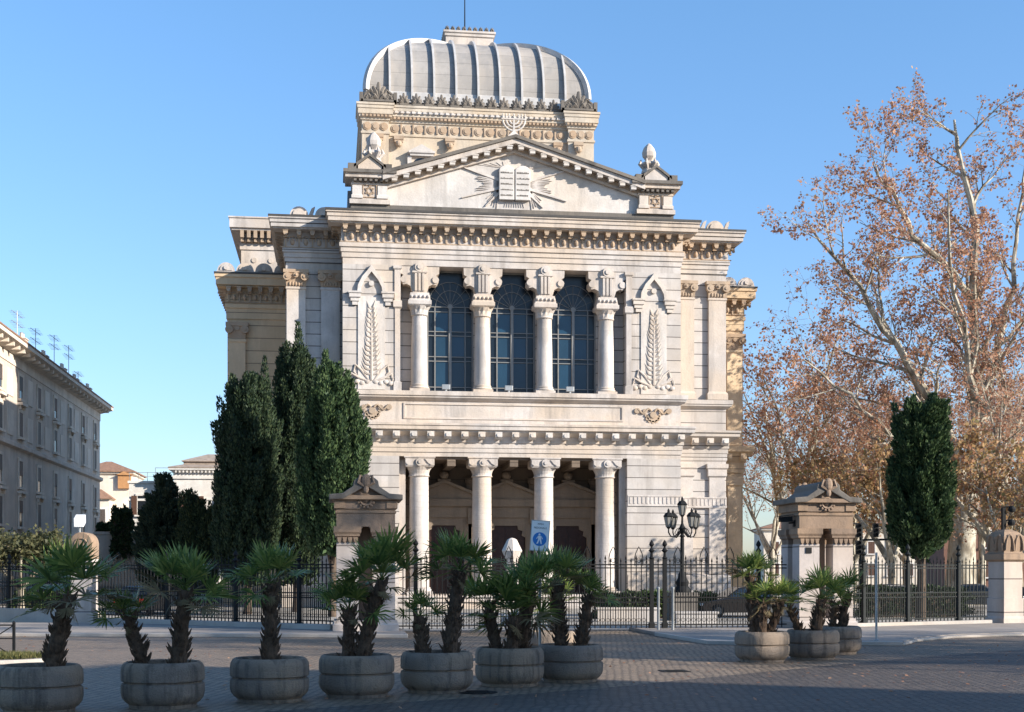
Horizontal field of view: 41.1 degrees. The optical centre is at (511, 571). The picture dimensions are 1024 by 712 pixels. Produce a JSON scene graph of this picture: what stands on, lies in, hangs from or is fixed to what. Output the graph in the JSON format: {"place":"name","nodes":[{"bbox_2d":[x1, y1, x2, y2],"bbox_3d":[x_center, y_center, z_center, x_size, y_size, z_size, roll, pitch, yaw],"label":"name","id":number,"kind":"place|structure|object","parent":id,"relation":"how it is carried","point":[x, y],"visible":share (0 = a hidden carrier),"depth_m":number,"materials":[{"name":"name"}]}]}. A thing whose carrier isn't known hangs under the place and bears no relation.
{"place":"outdoors","nodes":[
{"label":"outdoors","id":0,"kind":"place"},
{"bbox_2d":[0,310,113,601],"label":"apartment building","id":1,"kind":"structure","parent":0,"point":[51,411],"depth_m":112.57,"materials":[{"name":"grey paint"}]},
{"bbox_2d":[17,490,27,529],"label":"window","id":2,"kind":"structure","parent":1,"relation":"in","point":[22,494],"depth_m":104.11,"materials":[{"name":"grey paint"}]},
{"bbox_2d":[18,458,26,490],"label":"window","id":3,"kind":"structure","parent":1,"relation":"in","point":[20,461],"depth_m":104.11,"materials":[{"name":"glass"}]},
{"bbox_2d":[17,402,27,440],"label":"window","id":4,"kind":"structure","parent":1,"relation":"in","point":[22,406],"depth_m":103.91,"materials":[{"name":"grey paint"}]},
{"bbox_2d":[36,464,43,494],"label":"window","id":5,"kind":"structure","parent":1,"relation":"in","point":[38,467],"depth_m":110.50,"materials":[{"name":"glass"}]},
{"bbox_2d":[36,495,45,531],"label":"window","id":6,"kind":"structure","parent":1,"relation":"in","point":[39,498],"depth_m":110.29,"materials":[{"name":"grey paint"}]},
{"bbox_2d":[36,412,45,448],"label":"window","id":7,"kind":"structure","parent":1,"relation":"in","point":[40,416],"depth_m":110.29,"materials":[{"name":"grey paint"}]},
{"bbox_2d":[53,421,61,455],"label":"window","id":8,"kind":"structure","parent":1,"relation":"in","point":[56,425],"depth_m":117.06,"materials":[{"name":"glass"}]},
{"bbox_2d":[70,532,100,622],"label":"round topped pier","id":9,"kind":"structure","parent":0,"point":[84,614],"depth_m":55.88,"materials":[{"name":"stone"}]},
{"bbox_2d":[100,461,146,522],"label":"corner house","id":10,"kind":"structure","parent":0,"point":[114,486],"depth_m":175.87,"materials":[{"name":"beige paint"}]},
{"bbox_2d":[128,454,222,581],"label":"white house","id":11,"kind":"structure","parent":0,"point":[196,473],"depth_m":148.76,"materials":[{"name":"paint"}]},
{"bbox_2d":[131,494,146,516],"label":"window","id":12,"kind":"structure","parent":11,"relation":"in","point":[135,504],"depth_m":149.53,"materials":[{"name":"white paint"}]},
{"bbox_2d":[0,622,406,633],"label":"sidewalk","id":13,"kind":"structure","parent":0,"point":[75,628],"depth_m":48.94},
{"bbox_2d":[0,594,986,630],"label":"yard","id":14,"kind":"structure","parent":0,"point":[398,619],"depth_m":63.69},
{"bbox_2d":[0,523,69,607],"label":"pollarded tree","id":15,"kind":"object","parent":14,"relation":"on","point":[17,549],"visible":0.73,"depth_m":60.95,"materials":[{"name":"green plant"}]},
{"bbox_2d":[0,554,70,622],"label":"iron fence","id":16,"kind":"object","parent":14,"relation":"on","point":[8,612],"visible":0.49,"depth_m":58.48,"materials":[{"name":"metal"}]},
{"bbox_2d":[94,532,196,595],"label":"garden wall","id":17,"kind":"structure","parent":14,"relation":"on","point":[104,538],"depth_m":119.87,"materials":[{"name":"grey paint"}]},
{"bbox_2d":[108,503,135,559],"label":"ivy bush","id":18,"kind":"object","parent":17,"relation":"on","point":[121,524],"visible":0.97,"depth_m":118.49,"materials":[{"name":"green plant"}]},
{"bbox_2d":[130,471,182,592],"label":"conifer","id":19,"kind":"object","parent":14,"relation":"on","point":[158,517],"visible":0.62,"depth_m":96.87,"materials":[{"name":"green plant"}]},
{"bbox_2d":[173,487,199,589],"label":"cypress","id":20,"kind":"object","parent":14,"relation":"on","point":[187,497],"visible":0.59,"depth_m":95.47,"materials":[{"name":"green plant"}]},
{"bbox_2d":[183,495,209,597],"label":"cypress","id":21,"kind":"object","parent":14,"relation":"on","point":[197,504],"visible":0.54,"depth_m":95.48,"materials":[{"name":"green plant"}]},
{"bbox_2d":[196,500,216,602],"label":"cypress","id":22,"kind":"object","parent":14,"relation":"on","point":[206,544],"visible":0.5,"depth_m":95.51,"materials":[{"name":"green plant"}]},
{"bbox_2d":[96,550,333,629],"bbox_3d":[-11.787,0.690,52.726,13.193,3.020,0.440,0,0,35],"label":"iron fence","id":23,"kind":"object","parent":14,"relation":"on","point":[300,613],"visible":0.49,"depth_m":51.79,"materials":[{"name":"metal"}]},
{"bbox_2d":[208,355,284,613],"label":"cypress","id":24,"kind":"object","parent":14,"relation":"on","point":[247,486],"visible":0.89,"depth_m":68.96,"materials":[{"name":"green plant"}]},
{"bbox_2d":[270,320,320,611],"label":"cypress","id":25,"kind":"object","parent":14,"relation":"on","point":[294,380],"visible":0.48,"depth_m":72.98,"materials":[{"name":"green plant"}]},
{"bbox_2d":[294,348,373,616],"bbox_3d":[-8.732,-4.326,66.041,4.128,13.061,4.343,0,0,-35],"label":"cypress","id":26,"kind":"object","parent":14,"relation":"on","point":[333,448],"visible":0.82,"depth_m":64.82,"materials":[{"name":"green plant"}]},
{"bbox_2d":[214,0,757,608],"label":"synagogue","id":27,"kind":"structure","parent":14,"relation":"on","point":[504,298],"depth_m":83.42,"materials":[{"name":"stone"}]},
{"bbox_2d":[407,144,434,163],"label":"window","id":28,"kind":"structure","parent":27,"relation":"in","point":[420,152],"depth_m":101.51,"materials":[{"name":"stone"}]},
{"bbox_2d":[429,525,462,592],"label":"door","id":29,"kind":"structure","parent":27,"relation":"in","point":[435,528],"depth_m":86.00,"materials":[{"name":"brown wood"}]},
{"bbox_2d":[427,271,472,390],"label":"window","id":30,"kind":"structure","parent":27,"relation":"in","point":[450,316],"depth_m":83.23,"materials":[{"name":"glass"}]},
{"bbox_2d":[491,526,524,579],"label":"door","id":31,"kind":"structure","parent":27,"relation":"in","point":[500,534],"depth_m":86.52,"materials":[{"name":"brown wood"}]},
{"bbox_2d":[490,273,534,392],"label":"window","id":32,"kind":"structure","parent":27,"relation":"in","point":[512,320],"depth_m":83.76,"materials":[{"name":"glass"}]},
{"bbox_2d":[553,526,585,592],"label":"door","id":33,"kind":"structure","parent":27,"relation":"in","point":[572,537],"depth_m":87.10,"materials":[{"name":"brown wood"}]},
{"bbox_2d":[552,274,595,393],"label":"window","id":34,"kind":"structure","parent":27,"relation":"in","point":[574,319],"depth_m":84.25,"materials":[{"name":"glass"}]},
{"bbox_2d":[501,538,521,624],"bbox_3d":[0.000,0.410,56.000,0.840,3.580,0.840,0,0,-8],"label":"stone stele","id":35,"kind":"object","parent":14,"relation":"on","point":[514,546],"visible":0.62,"depth_m":55.77,"materials":[{"name":"white stone"}]},
{"bbox_2d":[590,588,656,617],"bbox_3d":[5.194,1.567,63.484,3.331,1.564,1.250,0,0,-8],"label":"hedge","id":36,"kind":"object","parent":14,"relation":"on","point":[643,604],"visible":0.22,"depth_m":63.13,"materials":[{"name":"green plant"}]},
{"bbox_2d":[596,607,660,621],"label":"wall","id":37,"kind":"structure","parent":14,"relation":"on","point":[643,613],"depth_m":59.75,"materials":[{"name":"white stone"}]},
{"bbox_2d":[663,497,700,619],"bbox_3d":[7.668,-0.585,61.500,1.654,5.569,1.660,0,0,9],"label":"street lamp","id":38,"kind":"object","parent":14,"relation":"on","point":[670,519],"visible":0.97,"depth_m":61.29,"materials":[{"name":"metal"}]},
{"bbox_2d":[674,611,718,622],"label":"wall","id":39,"kind":"structure","parent":14,"relation":"on","point":[683,615],"depth_m":57.75,"materials":[{"name":"white stone"}]},
{"bbox_2d":[699,587,774,616],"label":"parked car","id":40,"kind":"object","parent":14,"relation":"on","point":[729,599],"visible":0.16,"depth_m":65.60,"materials":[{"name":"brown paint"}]},
{"bbox_2d":[743,387,828,585],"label":"plane tree","id":41,"kind":"object","parent":14,"relation":"on","point":[765,544],"visible":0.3,"depth_m":140.16,"materials":[{"name":"orange plant"}]},
{"bbox_2d":[741,257,894,517],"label":"plane tree","id":42,"kind":"object","parent":14,"relation":"on","point":[761,374],"visible":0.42,"depth_m":103.72,"materials":[{"name":"orange plant"}]},
{"bbox_2d":[743,339,913,552],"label":"plane tree","id":43,"kind":"object","parent":14,"relation":"on","point":[854,446],"visible":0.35,"depth_m":98.65,"materials":[{"name":"orange plant"}]},
{"bbox_2d":[769,443,891,603],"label":"yellow tree","id":44,"kind":"object","parent":14,"relation":"on","point":[823,460],"visible":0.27,"depth_m":91.71,"materials":[{"name":"orange plant"}]},
{"bbox_2d":[793,435,899,583],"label":"yellow tree","id":45,"kind":"object","parent":14,"relation":"on","point":[866,478],"visible":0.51,"depth_m":85.12,"materials":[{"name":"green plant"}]},
{"bbox_2d":[754,320,968,522],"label":"plane tree","id":46,"kind":"object","parent":14,"relation":"on","point":[824,438],"visible":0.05,"depth_m":126.09,"materials":[{"name":"orange plant"}]},
{"bbox_2d":[855,523,890,607],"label":"traffic light gantry","id":47,"kind":"object","parent":14,"relation":"on","point":[859,534],"visible":0.61,"depth_m":75.84,"materials":[{"name":"black metal"}]},
{"bbox_2d":[754,66,1023,586],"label":"plane tree","id":48,"kind":"object","parent":14,"relation":"on","point":[972,290],"visible":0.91,"depth_m":88.36,"materials":[{"name":"orange plant"}]},
{"bbox_2d":[809,330,970,584],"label":"plane tree","id":49,"kind":"object","parent":14,"relation":"on","point":[903,558],"visible":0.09,"depth_m":111.89,"materials":[{"name":"orange plant"}]},
{"bbox_2d":[853,582,976,617],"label":"hedge","id":50,"kind":"object","parent":14,"relation":"on","point":[880,585],"visible":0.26,"depth_m":65.43,"materials":[{"name":"green plant"}]},
{"bbox_2d":[883,391,958,619],"bbox_3d":[18.596,-2.997,62.041,3.320,10.407,3.511,0,0,18],"label":"yew tree","id":51,"kind":"object","parent":14,"relation":"on","point":[920,476],"visible":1,"depth_m":61.17,"materials":[{"name":"green plant"}]},
{"bbox_2d":[853,543,991,626],"bbox_3d":[15.893,0.565,53.279,7.737,3.270,0.440,0,0,-30],"label":"iron fence","id":52,"kind":"object","parent":14,"relation":"on","point":[956,596],"visible":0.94,"depth_m":53.15,"materials":[{"name":"metal"}]},
{"bbox_2d":[881,288,1023,584],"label":"plane tree","id":53,"kind":"object","parent":14,"relation":"on","point":[982,542],"visible":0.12,"depth_m":99.68,"materials":[{"name":"orange plant"}]},
{"bbox_2d":[932,305,1023,586],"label":"plane tree","id":54,"kind":"object","parent":14,"relation":"on","point":[1001,418],"visible":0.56,"depth_m":83.55,"materials":[{"name":"orange plant"}]},
{"bbox_2d":[946,334,1023,529],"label":"plane tree","id":55,"kind":"object","parent":14,"relation":"on","point":[989,419],"visible":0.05,"depth_m":120.34,"materials":[{"name":"orange plant"}]},
{"bbox_2d":[947,417,1023,543],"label":"yellow tree","id":56,"kind":"object","parent":14,"relation":"on","point":[970,442],"visible":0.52,"depth_m":76.76,"materials":[{"name":"orange plant"}]},
{"bbox_2d":[954,457,1023,563],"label":"yellow tree","id":57,"kind":"object","parent":14,"relation":"on","point":[991,498],"visible":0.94,"depth_m":73.59,"materials":[{"name":"orange plant"}]},
{"bbox_2d":[984,530,1023,622],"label":"carved pier","id":58,"kind":"structure","parent":14,"relation":"on","point":[1004,557],"depth_m":55.21,"materials":[{"name":"stone"}]},
{"bbox_2d":[1001,506,1015,529],"bbox_3d":[20.230,-2.165,55.548,0.550,1.030,0.304,0,0,-8],"label":"camera mast","id":59,"kind":"object","parent":58,"relation":"on","point":[1011,522],"visible":1,"depth_m":55.53,"materials":[{"name":"black metal"}]},
{"bbox_2d":[0,573,1023,711],"bbox_3d":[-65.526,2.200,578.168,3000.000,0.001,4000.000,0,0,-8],"label":"ground","id":60,"kind":"structure","parent":0,"point":[102,693],"depth_m":34.51,"materials":[{"name":"stone"}]},
{"bbox_2d":[0,657,42,664],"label":"grass bed kerb","id":61,"kind":"structure","parent":60,"relation":"on","point":[11,661],"depth_m":32.55,"materials":[{"name":"stone"}]},
{"bbox_2d":[0,649,41,659],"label":"grass","id":62,"kind":"structure","parent":61,"relation":"on","point":[15,655],"depth_m":32.83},
{"bbox_2d":[0,662,83,711],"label":"planter","id":63,"kind":"object","parent":60,"relation":"on","point":[33,687],"visible":0.97,"depth_m":20.85,"materials":[{"name":"concrete"}]},
{"bbox_2d":[3,533,141,666],"bbox_3d":[-6.891,0.474,21.443,2.118,2.241,2.320,0,0,13],"label":"fan palm","id":64,"kind":"object","parent":63,"relation":"in","point":[70,560],"visible":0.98,"depth_m":21.28,"materials":[{"name":"green plant"}]},
{"bbox_2d":[120,659,204,709],"bbox_3d":[-5.675,1.830,22.200,1.330,0.740,1.330,0,0,31],"label":"planter","id":65,"kind":"object","parent":60,"relation":"on","point":[157,684],"visible":0.94,"depth_m":21.66,"materials":[{"name":"concrete"}]},
{"bbox_2d":[88,586,160,663],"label":"fan palm","id":66,"kind":"object","parent":65,"relation":"on","point":[139,648],"visible":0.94,"depth_m":22.11,"materials":[{"name":"green plant"}]},
{"bbox_2d":[129,540,241,663],"bbox_3d":[-5.338,0.530,22.197,1.808,2.142,1.795,0,0,-24],"label":"fan palm","id":67,"kind":"object","parent":65,"relation":"on","point":[187,564],"visible":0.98,"depth_m":22.07,"materials":[{"name":"green plant"}]},
{"bbox_2d":[0,633,407,637],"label":"kerb","id":68,"kind":"structure","parent":60,"relation":"on","point":[300,635],"depth_m":45.70,"materials":[{"name":"stone"}]},
{"bbox_2d":[230,655,308,703],"bbox_3d":[-4.118,1.830,23.200,1.330,0.740,1.330,0,0,39],"label":"planter","id":69,"kind":"object","parent":60,"relation":"on","point":[259,680],"visible":0.97,"depth_m":22.66,"materials":[{"name":"concrete"}]},
{"bbox_2d":[220,537,309,659],"bbox_3d":[-4.089,0.506,23.195,1.508,2.184,1.612,0,0,33],"label":"fan palm","id":70,"kind":"object","parent":69,"relation":"in","point":[266,559],"visible":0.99,"depth_m":23.09,"materials":[{"name":"green plant"}]},
{"bbox_2d":[319,652,393,698],"bbox_3d":[-2.741,1.830,24.100,1.330,0.740,1.330,0,0,-32],"label":"planter","id":71,"kind":"object","parent":60,"relation":"on","point":[356,677],"visible":0.98,"depth_m":23.56,"materials":[{"name":"concrete"}]},
{"bbox_2d":[305,573,393,655],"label":"fan palm","id":72,"kind":"object","parent":71,"relation":"in","point":[349,622],"visible":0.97,"depth_m":23.97,"materials":[{"name":"green plant"}]},
{"bbox_2d":[328,522,439,655],"bbox_3d":[-2.286,0.360,24.112,2.107,2.477,2.017,0,0,-8],"label":"fan palm","id":73,"kind":"object","parent":71,"relation":"on","point":[386,551],"visible":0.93,"depth_m":23.94,"materials":[{"name":"green plant"}]},
{"bbox_2d":[329,474,402,630],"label":"gate pillar","id":74,"kind":"structure","parent":60,"relation":"on","point":[365,505],"depth_m":47.72,"materials":[{"name":"stone"}]},
{"bbox_2d":[400,649,472,693],"bbox_3d":[-1.375,1.830,25.000,1.330,0.740,1.330,0,0,-12],"label":"planter","id":75,"kind":"object","parent":60,"relation":"on","point":[436,671],"visible":0.98,"depth_m":24.45,"materials":[{"name":"concrete"}]},
{"bbox_2d":[391,588,450,652],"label":"fan palm","id":76,"kind":"object","parent":75,"relation":"in","point":[421,633],"visible":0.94,"depth_m":24.93,"materials":[{"name":"green plant"}]},
{"bbox_2d":[412,528,505,652],"bbox_3d":[-0.974,0.376,24.988,1.719,2.427,1.747,0,0,-28],"label":"fan palm","id":77,"kind":"object","parent":75,"relation":"in","point":[453,619],"visible":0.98,"depth_m":24.88,"materials":[{"name":"green plant"}]},
{"bbox_2d":[475,645,543,687],"bbox_3d":[-0.050,1.830,26.400,1.330,0.740,1.330,0,0,-43],"label":"planter","id":78,"kind":"object","parent":60,"relation":"on","point":[509,668],"visible":0.95,"depth_m":25.86,"materials":[{"name":"concrete"}]},
{"bbox_2d":[450,567,533,648],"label":"fan palm","id":79,"kind":"object","parent":78,"relation":"in","point":[483,589],"visible":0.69,"depth_m":26.39,"materials":[{"name":"green plant"}]},
{"bbox_2d":[463,564,565,648],"bbox_3d":[-0.001,0.724,26.244,2.158,1.719,1.858,0,0,13],"label":"fan palm","id":80,"kind":"object","parent":78,"relation":"in","point":[521,596],"visible":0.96,"depth_m":26.13,"materials":[{"name":"green plant"}]},
{"bbox_2d":[486,545,569,648],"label":"fan palm","id":81,"kind":"object","parent":78,"relation":"in","point":[538,564],"visible":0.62,"depth_m":26.45,"materials":[{"name":"green plant"}]},
{"bbox_2d":[530,520,549,645],"bbox_3d":[0.567,0.577,27.619,0.422,3.245,0.077,0,0,6],"label":"pedestrian sign","id":82,"kind":"object","parent":60,"relation":"on","point":[540,532],"visible":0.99,"depth_m":27.59,"materials":[{"name":"metal"}]},
{"bbox_2d":[538,643,602,682],"bbox_3d":[1.165,1.830,27.400,1.330,0.740,1.330,0,0,-27],"label":"planter","id":83,"kind":"object","parent":60,"relation":"on","point":[569,663],"visible":0.88,"depth_m":26.84,"materials":[{"name":"concrete"}]},
{"bbox_2d":[523,542,592,645],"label":"fan palm","id":84,"kind":"object","parent":83,"relation":"in","point":[561,562],"visible":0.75,"depth_m":27.39,"materials":[{"name":"green plant"}]},
{"bbox_2d":[558,564,622,645],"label":"fan palm","id":85,"kind":"object","parent":83,"relation":"in","point":[581,637],"visible":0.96,"depth_m":27.32,"materials":[{"name":"green plant"}]},
{"bbox_2d":[398,539,786,632],"bbox_3d":[3.063,0.515,49.900,14.445,3.370,0.228,0,0,-8],"label":"iron fence","id":86,"kind":"object","parent":60,"relation":"on","point":[651,597],"visible":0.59,"depth_m":50.12,"materials":[{"name":"metal"}]},
{"bbox_2d":[265,649,1023,711],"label":"carriageway","id":87,"kind":"structure","parent":60,"relation":"on","point":[926,685],"depth_m":24.37,"materials":[{"name":"asphalt"}]},
{"bbox_2d":[20,636,1020,708],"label":"fallen leaves","id":88,"kind":"object","parent":87,"relation":"on","point":[639,675],"visible":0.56,"depth_m":29.47,"materials":[{"name":"orange plant"}]},
{"bbox_2d":[734,630,789,662],"bbox_3d":[6.116,1.830,33.400,1.330,0.740,1.330,0,0,-20],"label":"planter","id":89,"kind":"object","parent":60,"relation":"on","point":[763,647],"visible":0.98,"depth_m":32.86,"materials":[{"name":"concrete"}]},
{"bbox_2d":[721,549,785,631],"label":"fan palm","id":90,"kind":"object","parent":89,"relation":"in","point":[753,561],"visible":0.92,"depth_m":33.29,"materials":[{"name":"green plant"}]},
{"bbox_2d":[734,571,791,631],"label":"fan palm","id":91,"kind":"object","parent":89,"relation":"in","point":[763,612],"visible":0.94,"depth_m":33.10,"materials":[{"name":"green plant"}]},
{"bbox_2d":[757,577,812,631],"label":"fan palm","id":92,"kind":"object","parent":89,"relation":"in","point":[778,609],"visible":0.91,"depth_m":33.29,"materials":[{"name":"green plant"}]},
{"bbox_2d":[655,632,902,645],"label":"kerb","id":93,"kind":"structure","parent":60,"relation":"on","point":[732,642],"depth_m":40.95,"materials":[{"name":"stone"}]},
{"bbox_2d":[787,629,839,659],"bbox_3d":[7.546,1.830,34.300,1.330,0.740,1.330,0,0,23],"label":"planter","id":94,"kind":"object","parent":60,"relation":"on","point":[806,644],"visible":0.86,"depth_m":33.75,"materials":[{"name":"concrete"}]},
{"bbox_2d":[781,594,809,629],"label":"fan palm","id":95,"kind":"object","parent":94,"relation":"in","point":[794,619],"visible":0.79,"depth_m":34.23,"materials":[{"name":"green plant"}]},
{"bbox_2d":[780,562,860,630],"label":"fan palm","id":96,"kind":"object","parent":94,"relation":"in","point":[823,578],"visible":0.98,"depth_m":34.18,"materials":[{"name":"green plant"}]},
{"bbox_2d":[773,478,861,628],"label":"gate pillar","id":97,"kind":"structure","parent":60,"relation":"on","point":[823,532],"depth_m":50.01,"materials":[{"name":"stone"}]},
{"bbox_2d":[752,520,916,584],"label":"building","id":98,"kind":"structure","parent":60,"relation":"on","point":[871,549],"depth_m":229.87,"materials":[{"name":"beige paint"}]},
{"bbox_2d":[823,625,861,654],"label":"planter","id":99,"kind":"object","parent":60,"relation":"on","point":[850,642],"visible":0.55,"depth_m":36.02,"materials":[{"name":"concrete"}]},
{"bbox_2d":[807,583,857,626],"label":"fan palm","id":100,"kind":"object","parent":99,"relation":"in","point":[834,610],"visible":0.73,"depth_m":36.52,"materials":[{"name":"green plant"}]},
{"bbox_2d":[820,566,872,626],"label":"fan palm","id":101,"kind":"object","parent":99,"relation":"in","point":[843,619],"visible":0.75,"depth_m":36.49,"materials":[{"name":"green plant"}]},
{"bbox_2d":[903,633,1023,645],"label":"ramp kerb","id":102,"kind":"structure","parent":60,"relation":"on","point":[960,636],"depth_m":45.25,"materials":[{"name":"stone"}]},
{"bbox_2d":[0,0,1023,572],"label":"sky","id":103,"kind":"structure","parent":0,"point":[132,132],"materials":[{"name":"blue"}]},
{"bbox_2d":[529,630,575,645],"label":"planter","id":104,"kind":"object","parent":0,"point":[547,639],"visible":0.17,"depth_m":32.92,"materials":[{"name":"concrete"}]},
{"bbox_2d":[533,576,580,631],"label":"fan palm","id":105,"kind":"object","parent":104,"relation":"in","point":[547,593],"visible":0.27,"depth_m":33.41,"materials":[{"name":"green plant"}]},
{"bbox_2d":[629,620,1023,642],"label":"sidewalk","id":106,"kind":"structure","parent":0,"point":[905,633],"depth_m":48.11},
{"bbox_2d":[873,552,878,640],"bbox_3d":[10.942,0.755,41.000,0.180,2.650,0.171,0,0,-8],"label":"sign post","id":107,"kind":"object","parent":106,"relation":"on","point":[876,596],"visible":1,"depth_m":40.98,"materials":[{"name":"metal"}]},
{"bbox_2d":[961,584,987,604],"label":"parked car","id":108,"kind":"object","parent":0,"point":[986,589],"visible":0.03,"depth_m":81.30,"materials":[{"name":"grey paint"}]},
{"bbox_2d":[926,505,1023,586],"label":"building","id":109,"kind":"structure","parent":0,"point":[939,554],"depth_m":171.19,"materials":[{"name":"beige paint"}]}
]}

